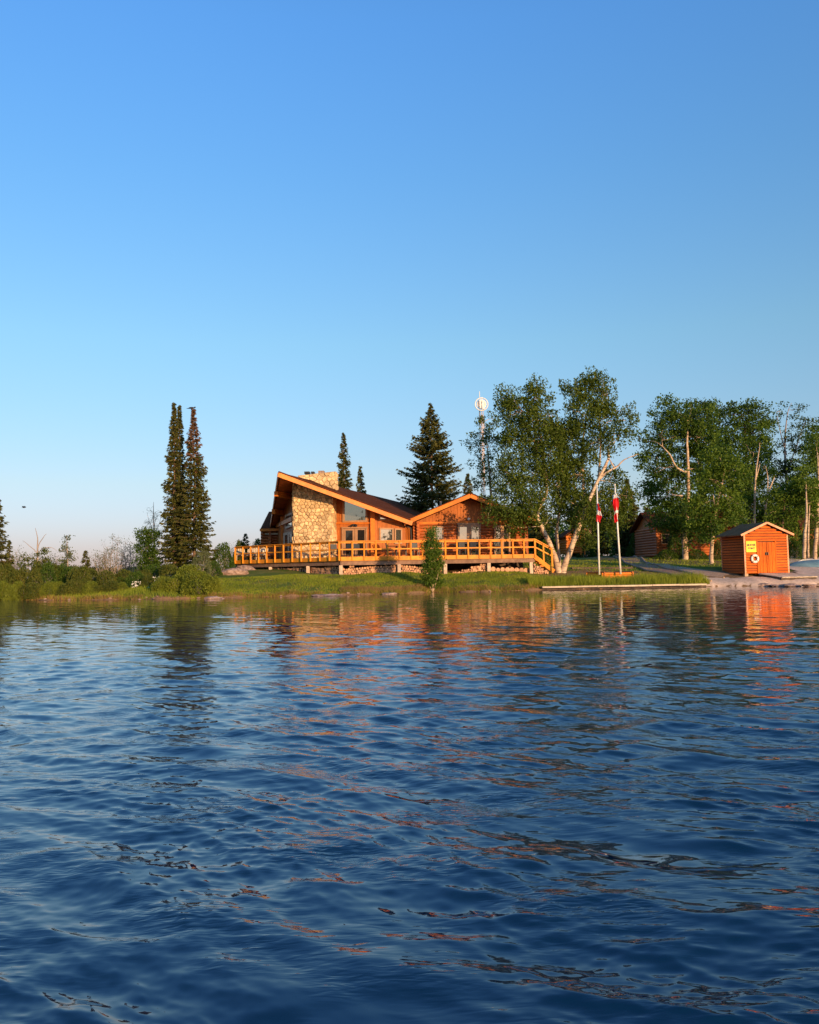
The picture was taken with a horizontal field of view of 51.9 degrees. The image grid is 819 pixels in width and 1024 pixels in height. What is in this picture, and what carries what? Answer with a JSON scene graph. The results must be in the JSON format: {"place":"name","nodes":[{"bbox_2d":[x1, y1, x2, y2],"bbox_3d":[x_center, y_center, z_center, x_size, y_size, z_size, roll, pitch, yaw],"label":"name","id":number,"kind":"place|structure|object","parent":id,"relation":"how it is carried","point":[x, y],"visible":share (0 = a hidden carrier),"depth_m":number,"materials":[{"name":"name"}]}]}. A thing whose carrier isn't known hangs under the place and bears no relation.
{"place":"outdoors","nodes":[
{"label":"outdoors","id":0,"kind":"place"},
{"bbox_2d":[0,574,818,1023],"bbox_3d":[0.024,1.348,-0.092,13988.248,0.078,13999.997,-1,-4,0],"label":"lake water","id":1,"kind":"structure","parent":0,"point":[562,806],"depth_m":4.75,"materials":[{"name":"blue liquid"}]},
{"bbox_2d":[0,0,818,571],"label":"sky","id":2,"kind":"structure","parent":0,"point":[297,225],"materials":[{"name":"blue"}]},
{"bbox_2d":[1,554,818,599],"bbox_3d":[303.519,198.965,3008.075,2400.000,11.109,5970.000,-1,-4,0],"label":"ground","id":3,"kind":"structure","parent":0,"point":[261,571],"depth_m":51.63,"materials":[{"name":"green plant"}]},
{"bbox_2d":[0,563,15,584],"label":"shrub","id":4,"kind":"object","parent":3,"relation":"on","point":[11,579],"visible":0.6,"depth_m":48.72,"materials":[{"name":"green plant"}]},
{"bbox_2d":[0,500,16,576],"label":"spruce tree","id":5,"kind":"object","parent":3,"relation":"on","point":[2,548],"visible":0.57,"depth_m":50.13,"materials":[{"name":"green plant"}]},
{"bbox_2d":[1,584,21,600],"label":"shrub","id":6,"kind":"object","parent":3,"relation":"on","point":[10,590],"visible":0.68,"depth_m":45.81,"materials":[{"name":"green plant"}]},
{"bbox_2d":[16,567,32,583],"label":"shrub","id":7,"kind":"object","parent":3,"relation":"on","point":[25,572],"visible":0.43,"depth_m":49.84,"materials":[{"name":"green plant"}]},
{"bbox_2d":[23,581,44,598],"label":"shrub","id":8,"kind":"object","parent":3,"relation":"on","point":[32,586],"visible":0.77,"depth_m":45.81,"materials":[{"name":"green plant"}]},
{"bbox_2d":[27,569,44,589],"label":"shrub","id":9,"kind":"object","parent":3,"relation":"on","point":[37,574],"visible":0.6,"depth_m":49.04,"materials":[{"name":"green plant"}]},
{"bbox_2d":[17,528,56,568],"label":"tree","id":10,"kind":"object","parent":3,"relation":"on","point":[38,560],"visible":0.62,"depth_m":57.87,"materials":[{"name":"green plant"}]},
{"bbox_2d":[36,562,58,586],"bbox_3d":[-21.850,3.831,50.849,1.324,1.684,1.109,-1,-4,3],"label":"shrub","id":11,"kind":"object","parent":3,"relation":"on","point":[48,567],"visible":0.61,"depth_m":50.75,"materials":[{"name":"green plant"}]},
{"bbox_2d":[39,581,57,596],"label":"shrub","id":12,"kind":"object","parent":3,"relation":"on","point":[47,585],"visible":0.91,"depth_m":45.81,"materials":[{"name":"green plant"}]},
{"bbox_2d":[56,534,78,568],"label":"tree","id":13,"kind":"object","parent":3,"relation":"on","point":[67,553],"visible":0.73,"depth_m":57.92,"materials":[{"name":"green plant"}]},
{"bbox_2d":[63,579,81,594],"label":"shrub","id":14,"kind":"object","parent":3,"relation":"on","point":[71,583],"visible":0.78,"depth_m":45.72,"materials":[{"name":"green plant"}]},
{"bbox_2d":[71,578,87,594],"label":"shrub","id":15,"kind":"object","parent":3,"relation":"on","point":[82,581],"visible":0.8,"depth_m":45.83,"materials":[{"name":"green plant"}]},
{"bbox_2d":[71,565,92,585],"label":"shrub","id":16,"kind":"object","parent":3,"relation":"on","point":[79,573],"visible":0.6,"depth_m":48.96,"materials":[{"name":"green plant"}]},
{"bbox_2d":[81,581,99,593],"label":"shrub","id":17,"kind":"object","parent":3,"relation":"on","point":[89,585],"visible":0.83,"depth_m":45.76,"materials":[{"name":"green plant"}]},
{"bbox_2d":[11,584,177,599],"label":"spit grass","id":18,"kind":"structure","parent":3,"relation":"on","point":[130,592],"depth_m":44.98,"materials":[{"name":"green plant"}]},
{"bbox_2d":[88,547,114,574],"bbox_3d":[-21.812,3.520,59.976,2.399,2.922,1.912,-1,-4,0],"label":"bare shrub","id":19,"kind":"object","parent":3,"relation":"on","point":[104,557],"visible":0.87,"depth_m":59.88,"materials":[{"name":"grey plant"}]},
{"bbox_2d":[96,569,116,584],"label":"shrub","id":20,"kind":"object","parent":3,"relation":"on","point":[106,576],"visible":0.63,"depth_m":49.37,"materials":[{"name":"green plant"}]},
{"bbox_2d":[102,580,120,592],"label":"shrub","id":21,"kind":"object","parent":3,"relation":"on","point":[112,584],"visible":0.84,"depth_m":45.95,"materials":[{"name":"green plant"}]},
{"bbox_2d":[101,533,135,574],"bbox_3d":[-21.081,3.276,61.063,2.410,3.570,2.207,-1,-4,0],"label":"bare shrub","id":22,"kind":"object","parent":3,"relation":"on","point":[121,561],"visible":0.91,"depth_m":60.91,"materials":[{"name":"grey plant"}]},
{"bbox_2d":[115,568,132,582],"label":"shrub","id":23,"kind":"object","parent":3,"relation":"on","point":[125,572],"visible":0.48,"depth_m":51.90,"materials":[{"name":"green plant"}]},
{"bbox_2d":[118,538,139,570],"bbox_3d":[-20.622,3.377,62.028,2.465,3.343,1.839,-3,-4,24],"label":"bare shrub","id":24,"kind":"object","parent":3,"relation":"on","point":[130,558],"visible":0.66,"depth_m":61.86,"materials":[{"name":"grey plant"}]},
{"bbox_2d":[125,571,145,587],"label":"shrub","id":25,"kind":"object","parent":3,"relation":"on","point":[134,577],"visible":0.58,"depth_m":48.30,"materials":[{"name":"green plant"}]},
{"bbox_2d":[130,526,163,574],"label":"tree","id":26,"kind":"object","parent":3,"relation":"on","point":[149,556],"visible":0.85,"depth_m":56.77,"materials":[{"name":"green plant"}]},
{"bbox_2d":[137,574,156,586],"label":"shrub","id":27,"kind":"object","parent":3,"relation":"on","point":[149,581],"visible":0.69,"depth_m":47.32,"materials":[{"name":"green plant"}]},
{"bbox_2d":[145,563,159,576],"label":"shrub","id":28,"kind":"object","parent":3,"relation":"on","point":[151,568],"visible":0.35,"depth_m":51.79,"materials":[{"name":"green plant"}]},
{"bbox_2d":[150,576,176,589],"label":"shrub","id":29,"kind":"object","parent":3,"relation":"on","point":[154,585],"visible":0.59,"depth_m":44.87,"materials":[{"name":"green plant"}]},
{"bbox_2d":[158,563,180,579],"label":"shrub","id":30,"kind":"object","parent":3,"relation":"on","point":[163,569],"visible":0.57,"depth_m":49.57,"materials":[{"name":"green plant"}]},
{"bbox_2d":[157,402,188,569],"bbox_3d":[-15.829,-1.416,56.694,2.399,12.117,2.406,-1,-4,0],"label":"spruce tree","id":31,"kind":"object","parent":3,"relation":"on","point":[174,487],"visible":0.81,"depth_m":56.54,"materials":[{"name":"green plant"}]},
{"bbox_2d":[158,573,194,590],"bbox_3d":[-12.416,3.753,45.037,1.923,0.969,1.723,-3,-4,29],"label":"shrub","id":32,"kind":"object","parent":3,"relation":"on","point":[175,580],"visible":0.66,"depth_m":44.53,"materials":[{"name":"green plant"}]},
{"bbox_2d":[166,405,187,566],"bbox_3d":[-15.839,-1.369,57.755,1.853,12.183,1.899,-1,-4,0],"label":"spruce tree","id":33,"kind":"object","parent":3,"relation":"on","point":[180,425],"visible":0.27,"depth_m":58.03,"materials":[{"name":"green plant"}]},
{"bbox_2d":[176,564,200,583],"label":"shrub","id":34,"kind":"object","parent":3,"relation":"on","point":[191,568],"visible":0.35,"depth_m":46.39,"materials":[{"name":"green plant"}]},
{"bbox_2d":[168,408,219,567],"bbox_3d":[-14.364,-1.310,56.266,3.365,11.368,3.371,-4,-5,37],"label":"spruce tree","id":35,"kind":"object","parent":3,"relation":"on","point":[194,537],"visible":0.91,"depth_m":55.94,"materials":[{"name":"green plant"}]},
{"bbox_2d":[180,571,218,593],"bbox_3d":[-11.239,3.744,44.779,2.159,1.263,2.387,-2,-4,12],"label":"shrub","id":36,"kind":"object","parent":3,"relation":"on","point":[197,579],"visible":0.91,"depth_m":44.25,"materials":[{"name":"green plant"}]},
{"bbox_2d":[191,548,211,574],"bbox_3d":[-12.759,3.103,51.418,1.349,1.868,1.496,0,-4,-17],"label":"shrub","id":37,"kind":"object","parent":3,"relation":"on","point":[207,564],"visible":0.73,"depth_m":51.27,"materials":[{"name":"green plant"}]},
{"bbox_2d":[204,560,222,575],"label":"shrub","id":38,"kind":"object","parent":3,"relation":"on","point":[217,567],"visible":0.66,"depth_m":52.64,"materials":[{"name":"green plant"}]},
{"bbox_2d":[211,542,234,569],"bbox_3d":[-13.256,3.170,59.938,1.773,2.130,1.485,-2,-4,10],"label":"shrub","id":39,"kind":"object","parent":3,"relation":"on","point":[224,560],"visible":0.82,"depth_m":59.78,"materials":[{"name":"green plant"}]},
{"bbox_2d":[215,568,248,574],"bbox_3d":[-11.412,4.280,54.040,3.232,1.392,2.550,-1,-4,0],"label":"granite outcrop","id":40,"kind":"object","parent":3,"relation":"on","point":[235,571],"visible":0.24,"depth_m":53.22,"materials":[{"name":"stone"}]},
{"bbox_2d":[232,539,249,565],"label":"shrub","id":41,"kind":"object","parent":3,"relation":"on","point":[239,543],"visible":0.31,"depth_m":65.66,"materials":[{"name":"green plant"}]},
{"bbox_2d":[260,512,278,558],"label":"log wing","id":42,"kind":"structure","parent":3,"relation":"on","point":[269,535],"depth_m":66.51,"materials":[{"name":"wood"}]},
{"bbox_2d":[23,583,542,599],"bbox_3d":[-7.083,4.453,45.967,29.853,0.904,3.901,-1,-4,-4],"label":"dry fringe","id":43,"kind":"object","parent":3,"relation":"on","point":[371,589],"visible":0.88,"depth_m":45.68,"materials":[{"name":"green plant"}]},
{"bbox_2d":[310,566,338,574],"bbox_3d":[-5.279,3.737,53.622,0.517,0.581,3.002,3,-5,-44],"label":"firewood stack","id":44,"kind":"object","parent":3,"relation":"on","point":[331,570],"visible":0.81,"depth_m":53.36,"materials":[{"name":"brown wood"}]},
{"bbox_2d":[336,433,353,489],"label":"spruce tree","id":45,"kind":"object","parent":3,"relation":"on","point":[344,482],"visible":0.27,"depth_m":82.36,"materials":[{"name":"green plant"}]},
{"bbox_2d":[270,471,423,569],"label":"lodge","id":46,"kind":"structure","parent":3,"relation":"on","point":[312,506],"depth_m":56.87,"materials":[{"name":"beige stone"}]},
{"bbox_2d":[191,585,530,597],"bbox_3d":[-2.228,4.450,46.097,19.008,0.719,2.069,0,-4,-14],"label":"shore fringe","id":47,"kind":"object","parent":3,"relation":"on","point":[338,592],"visible":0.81,"depth_m":45.40,"materials":[{"name":"green plant"}]},
{"bbox_2d":[356,466,365,493],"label":"spruce tree","id":48,"kind":"object","parent":3,"relation":"on","point":[361,487],"visible":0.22,"depth_m":84.30,"materials":[{"name":"green plant"}]},
{"bbox_2d":[343,565,397,574],"bbox_3d":[-2.469,3.638,52.707,3.492,0.616,0.518,0,-4,-11],"label":"firewood stack","id":49,"kind":"object","parent":3,"relation":"on","point":[372,569],"visible":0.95,"depth_m":52.53,"materials":[{"name":"beige wood"}]},
{"bbox_2d":[234,539,554,574],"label":"deck","id":50,"kind":"structure","parent":3,"relation":"on","point":[399,560],"depth_m":53.58,"materials":[{"name":"brown wood"}]},
{"bbox_2d":[401,565,443,573],"bbox_3d":[0.798,3.663,53.312,2.825,0.670,0.516,0,-4,-11],"label":"firewood stack","id":51,"kind":"object","parent":3,"relation":"on","point":[405,568],"visible":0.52,"depth_m":53.01,"materials":[{"name":"brown wood"}]},
{"bbox_2d":[395,403,464,511],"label":"spruce tree","id":52,"kind":"object","parent":3,"relation":"on","point":[427,451],"visible":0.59,"depth_m":75.86,"materials":[{"name":"green plant"}]},
{"bbox_2d":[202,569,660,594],"bbox_3d":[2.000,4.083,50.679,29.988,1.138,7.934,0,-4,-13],"label":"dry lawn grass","id":53,"kind":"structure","parent":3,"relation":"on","point":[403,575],"depth_m":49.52,"materials":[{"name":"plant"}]},
{"bbox_2d":[416,525,448,591],"bbox_3d":[1.347,2.637,47.743,1.763,3.872,1.720,1,-4,-27],"label":"young tree","id":54,"kind":"object","parent":3,"relation":"on","point":[432,564],"visible":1,"depth_m":47.55,"materials":[{"name":"green plant"}]},
{"bbox_2d":[460,473,475,496],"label":"spruce tree","id":55,"kind":"object","parent":3,"relation":"on","point":[465,485],"visible":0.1,"depth_m":80.23,"materials":[{"name":"green plant"}]},
{"bbox_2d":[451,564,486,572],"bbox_3d":[3.819,3.630,53.878,2.321,0.626,0.514,0,-4,-11],"label":"firewood stack","id":56,"kind":"object","parent":3,"relation":"on","point":[477,568],"visible":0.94,"depth_m":53.76,"materials":[{"name":"brown wood"}]},
{"bbox_2d":[404,493,535,569],"bbox_3d":[4.213,2.011,65.448,9.250,5.531,18.320,-1,-4,0],"label":"log annex","id":57,"kind":"object","parent":3,"relation":"on","point":[456,518],"visible":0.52,"depth_m":57.55,"materials":[{"name":"brown wood"}]},
{"bbox_2d":[475,391,487,497],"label":"lattice mast","id":58,"kind":"object","parent":3,"relation":"on","point":[481,403],"visible":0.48,"depth_m":92.52,"materials":[{"name":"metal"}]},
{"bbox_2d":[459,409,509,502],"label":"birch tree","id":59,"kind":"object","parent":3,"relation":"on","point":[487,440],"visible":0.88,"depth_m":66.33,"materials":[{"name":"green plant"}]},
{"bbox_2d":[491,567,527,572],"bbox_3d":[6.409,3.730,54.341,2.509,0.437,0.456,0,-4,-11],"label":"firewood stack","id":60,"kind":"object","parent":3,"relation":"on","point":[506,569],"visible":0.82,"depth_m":54.13,"materials":[{"name":"brown wood"}]},
{"bbox_2d":[478,373,578,572],"bbox_3d":[7.736,-2.497,54.901,7.543,13.272,4.118,1,-4,-24],"label":"birch tree","id":61,"kind":"object","parent":3,"relation":"on","point":[550,469],"visible":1,"depth_m":54.68,"materials":[{"name":"green plant"}]},
{"bbox_2d":[528,500,556,557],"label":"spruce tree","id":62,"kind":"object","parent":3,"relation":"on","point":[537,535],"visible":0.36,"depth_m":89.58,"materials":[{"name":"green plant"}]},
{"bbox_2d":[537,539,555,563],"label":"shrub","id":63,"kind":"object","parent":3,"relation":"on","point":[541,553],"visible":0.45,"depth_m":65.63,"materials":[{"name":"green plant"}]},
{"bbox_2d":[546,415,579,565],"bbox_3d":[10.276,-1.350,56.052,2.553,10.497,1.978,-1,-4,0],"label":"birch tree","id":64,"kind":"object","parent":3,"relation":"on","point":[557,538],"visible":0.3,"depth_m":55.71,"materials":[{"name":"green plant"}]},
{"bbox_2d":[554,528,585,553],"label":"cabin","id":65,"kind":"object","parent":3,"relation":"on","point":[564,541],"visible":0.66,"depth_m":84.28,"materials":[{"name":"wood"}]},
{"bbox_2d":[576,543,596,557],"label":"shrub","id":66,"kind":"object","parent":3,"relation":"on","point":[587,552],"visible":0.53,"depth_m":87.39,"materials":[{"name":"green plant"}]},
{"bbox_2d":[546,365,640,572],"bbox_3d":[12.221,-2.732,55.440,6.424,13.782,3.918,-1,-4,0],"label":"birch tree","id":67,"kind":"object","parent":3,"relation":"on","point":[585,507],"visible":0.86,"depth_m":55.32,"materials":[{"name":"green plant"}]},
{"bbox_2d":[596,485,599,574],"bbox_3d":[11.293,1.054,50.430,0.145,5.388,0.120,-1,-4,0],"label":"flagpole","id":68,"kind":"object","parent":3,"relation":"on","point":[598,536],"visible":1,"depth_m":50.35,"materials":[{"name":"metal"}]},
{"bbox_2d":[588,510,614,556],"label":"spruce tree","id":69,"kind":"object","parent":3,"relation":"on","point":[603,550],"visible":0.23,"depth_m":97.20,"materials":[{"name":"green plant"}]},
{"bbox_2d":[586,571,633,577],"bbox_3d":[12.319,3.890,51.831,2.491,0.441,1.690,0,-4,-8],"label":"log planter","id":70,"kind":"object","parent":3,"relation":"on","point":[629,573],"visible":0.62,"depth_m":51.19,"materials":[{"name":"wood"}]},
{"bbox_2d":[524,571,710,587],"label":"tall grass","id":71,"kind":"structure","parent":3,"relation":"on","point":[664,578],"depth_m":49.45,"materials":[{"name":"green plant"}]},
{"bbox_2d":[614,484,621,573],"bbox_3d":[12.587,1.015,50.832,0.305,5.477,0.120,-1,-4,0],"label":"flagpole","id":72,"kind":"object","parent":3,"relation":"on","point":[620,558],"visible":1,"depth_m":50.72,"materials":[{"name":"metal"}]},
{"bbox_2d":[612,493,618,522],"bbox_3d":[12.464,-0.227,50.860,0.394,1.791,0.196,-1,-4,0],"label":"flag","id":73,"kind":"object","parent":72,"relation":"attached to","point":[615,502],"visible":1,"depth_m":50.86,"materials":[{"name":"red fabric"}]},
{"bbox_2d":[606,479,638,556],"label":"spruce tree","id":74,"kind":"object","parent":3,"relation":"on","point":[625,535],"visible":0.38,"depth_m":83.67,"materials":[{"name":"green plant"}]},
{"bbox_2d":[540,585,705,589],"bbox_3d":[12.345,4.393,48.783,9.746,0.179,0.302,-1,-4,-3],"label":"shore crib","id":75,"kind":"object","parent":3,"relation":"on","point":[623,587],"visible":0.49,"depth_m":48.64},
{"bbox_2d":[542,584,706,587],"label":"shore boardwalk","id":76,"kind":"structure","parent":3,"relation":"on","point":[621,585],"depth_m":48.22,"materials":[{"name":"brown wood"}]},
{"bbox_2d":[625,533,635,556],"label":"shrub","id":77,"kind":"object","parent":3,"relation":"on","point":[630,547],"visible":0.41,"depth_m":81.81,"materials":[{"name":"green plant"}]},
{"bbox_2d":[523,556,804,570],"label":"lawn","id":78,"kind":"structure","parent":3,"relation":"on","point":[638,563],"depth_m":62.44,"materials":[{"name":"green plant"}]},
{"bbox_2d":[653,549,681,558],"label":"shrub","id":79,"kind":"object","parent":3,"relation":"on","point":[664,553],"visible":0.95,"depth_m":68.61,"materials":[{"name":"green plant"}]},
{"bbox_2d":[526,451,813,556],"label":"deep wood","id":80,"kind":"object","parent":3,"relation":"on","point":[552,534],"visible":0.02,"depth_m":107.68,"materials":[{"name":"green plant"}]},
{"bbox_2d":[666,534,681,556],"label":"shrub","id":81,"kind":"object","parent":3,"relation":"on","point":[671,544],"visible":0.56,"depth_m":71.74,"materials":[{"name":"green plant"}]},
{"bbox_2d":[626,392,731,559],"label":"broadleaf tree","id":82,"kind":"object","parent":3,"relation":"on","point":[689,428],"visible":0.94,"depth_m":68.12,"materials":[{"name":"green plant"}]},
{"bbox_2d":[629,511,736,556],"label":"cabin","id":83,"kind":"object","parent":3,"relation":"on","point":[648,544],"visible":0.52,"depth_m":75.84,"materials":[{"name":"brown wood"}]},
{"bbox_2d":[688,549,707,559],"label":"shrub","id":84,"kind":"object","parent":3,"relation":"on","point":[696,554],"visible":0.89,"depth_m":69.51,"materials":[{"name":"green plant"}]},
{"bbox_2d":[678,397,737,506],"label":"broadleaf tree","id":85,"kind":"object","parent":3,"relation":"on","point":[703,403],"visible":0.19,"depth_m":84.39,"materials":[{"name":"plant"}]},
{"bbox_2d":[676,430,757,563],"bbox_3d":[22.554,-1.053,60.926,5.985,10.313,4.439,-1,-4,0],"label":"broadleaf tree","id":86,"kind":"object","parent":3,"relation":"on","point":[709,517],"visible":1,"depth_m":60.81,"materials":[{"name":"green plant"}]},
{"bbox_2d":[713,541,721,560],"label":"shrub","id":87,"kind":"object","parent":3,"relation":"on","point":[717,555],"visible":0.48,"depth_m":65.59,"materials":[{"name":"green plant"}]},
{"bbox_2d":[707,396,786,523],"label":"broadleaf tree","id":88,"kind":"object","parent":3,"relation":"on","point":[750,410],"visible":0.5,"depth_m":78.08,"materials":[{"name":"green plant"}]},
{"bbox_2d":[701,556,818,585],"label":"landing pad","id":89,"kind":"object","parent":3,"relation":"on","point":[756,581],"visible":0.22,"depth_m":49.76,"materials":[{"name":"concrete"}]},
{"bbox_2d":[715,522,793,575],"bbox_3d":[21.467,2.423,52.398,3.567,3.466,2.975,0,-4,-10],"label":"boat shed","id":90,"kind":"object","parent":89,"relation":"on","point":[772,549],"visible":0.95,"depth_m":51.26,"materials":[{"name":"orange wood"}]},
{"bbox_2d":[746,541,756,551],"bbox_3d":[20.679,2.096,50.948,0.670,0.670,0.031,0,-4,-10],"label":"muster point sign","id":91,"kind":"object","parent":90,"relation":"attached to","point":[750,546],"visible":1,"depth_m":50.94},
{"bbox_2d":[758,573,817,579],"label":"wooden ramp","id":92,"kind":"structure","parent":89,"relation":"on","point":[788,576],"depth_m":49.96,"materials":[{"name":"grey wood"}]},
{"bbox_2d":[789,559,818,566],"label":"upturned boat","id":93,"kind":"object","parent":89,"relation":"on","point":[809,563],"visible":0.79,"depth_m":54.88,"materials":[{"name":"white paint"}]},
{"bbox_2d":[727,419,800,528],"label":"broadleaf tree","id":94,"kind":"object","parent":3,"relation":"on","point":[751,499],"visible":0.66,"depth_m":68.60,"materials":[{"name":"green plant"}]},
{"bbox_2d":[757,471,818,541],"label":"broadleaf tree","id":95,"kind":"object","parent":3,"relation":"on","point":[786,497],"visible":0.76,"depth_m":63.92,"materials":[{"name":"green plant"}]},
{"bbox_2d":[768,401,816,541],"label":"broadleaf tree","id":96,"kind":"object","parent":3,"relation":"on","point":[788,465],"visible":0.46,"depth_m":80.44,"materials":[{"name":"green plant"}]},
{"bbox_2d":[785,521,802,552],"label":"shrub","id":97,"kind":"object","parent":3,"relation":"on","point":[799,538],"visible":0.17,"depth_m":78.51,"materials":[{"name":"green plant"}]},
{"bbox_2d":[788,538,803,559],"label":"shrub","id":98,"kind":"object","parent":3,"relation":"on","point":[796,554],"visible":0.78,"depth_m":65.69,"materials":[{"name":"green plant"}]},
{"bbox_2d":[780,417,818,545],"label":"broadleaf tree","id":99,"kind":"object","parent":3,"relation":"on","point":[803,451],"visible":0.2,"depth_m":72.28,"materials":[{"name":"green plant"}]},
{"bbox_2d":[786,460,818,558],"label":"poplar tree","id":100,"kind":"object","parent":3,"relation":"on","point":[809,483],"visible":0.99,"depth_m":62.58,"materials":[{"name":"green plant"}]},
{"bbox_2d":[788,476,818,557],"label":"poplar tree","id":101,"kind":"object","parent":3,"relation":"on","point":[812,520],"visible":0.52,"depth_m":63.35,"materials":[{"name":"green plant"}]},
{"bbox_2d":[801,521,814,548],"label":"shrub","id":102,"kind":"object","parent":3,"relation":"on","point":[811,530],"visible":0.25,"depth_m":79.77,"materials":[{"name":"green plant"}]},
{"bbox_2d":[798,425,818,558],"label":"poplar tree","id":103,"kind":"object","parent":3,"relation":"on","point":[812,438],"visible":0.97,"depth_m":64.78,"materials":[{"name":"green plant"}]},
{"bbox_2d":[613,555,724,581],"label":"path","id":104,"kind":"structure","parent":0,"point":[662,569],"depth_m":57.05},
{"bbox_2d":[646,563,728,575],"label":"path","id":105,"kind":"structure","parent":0,"point":[705,572],"depth_m":53.51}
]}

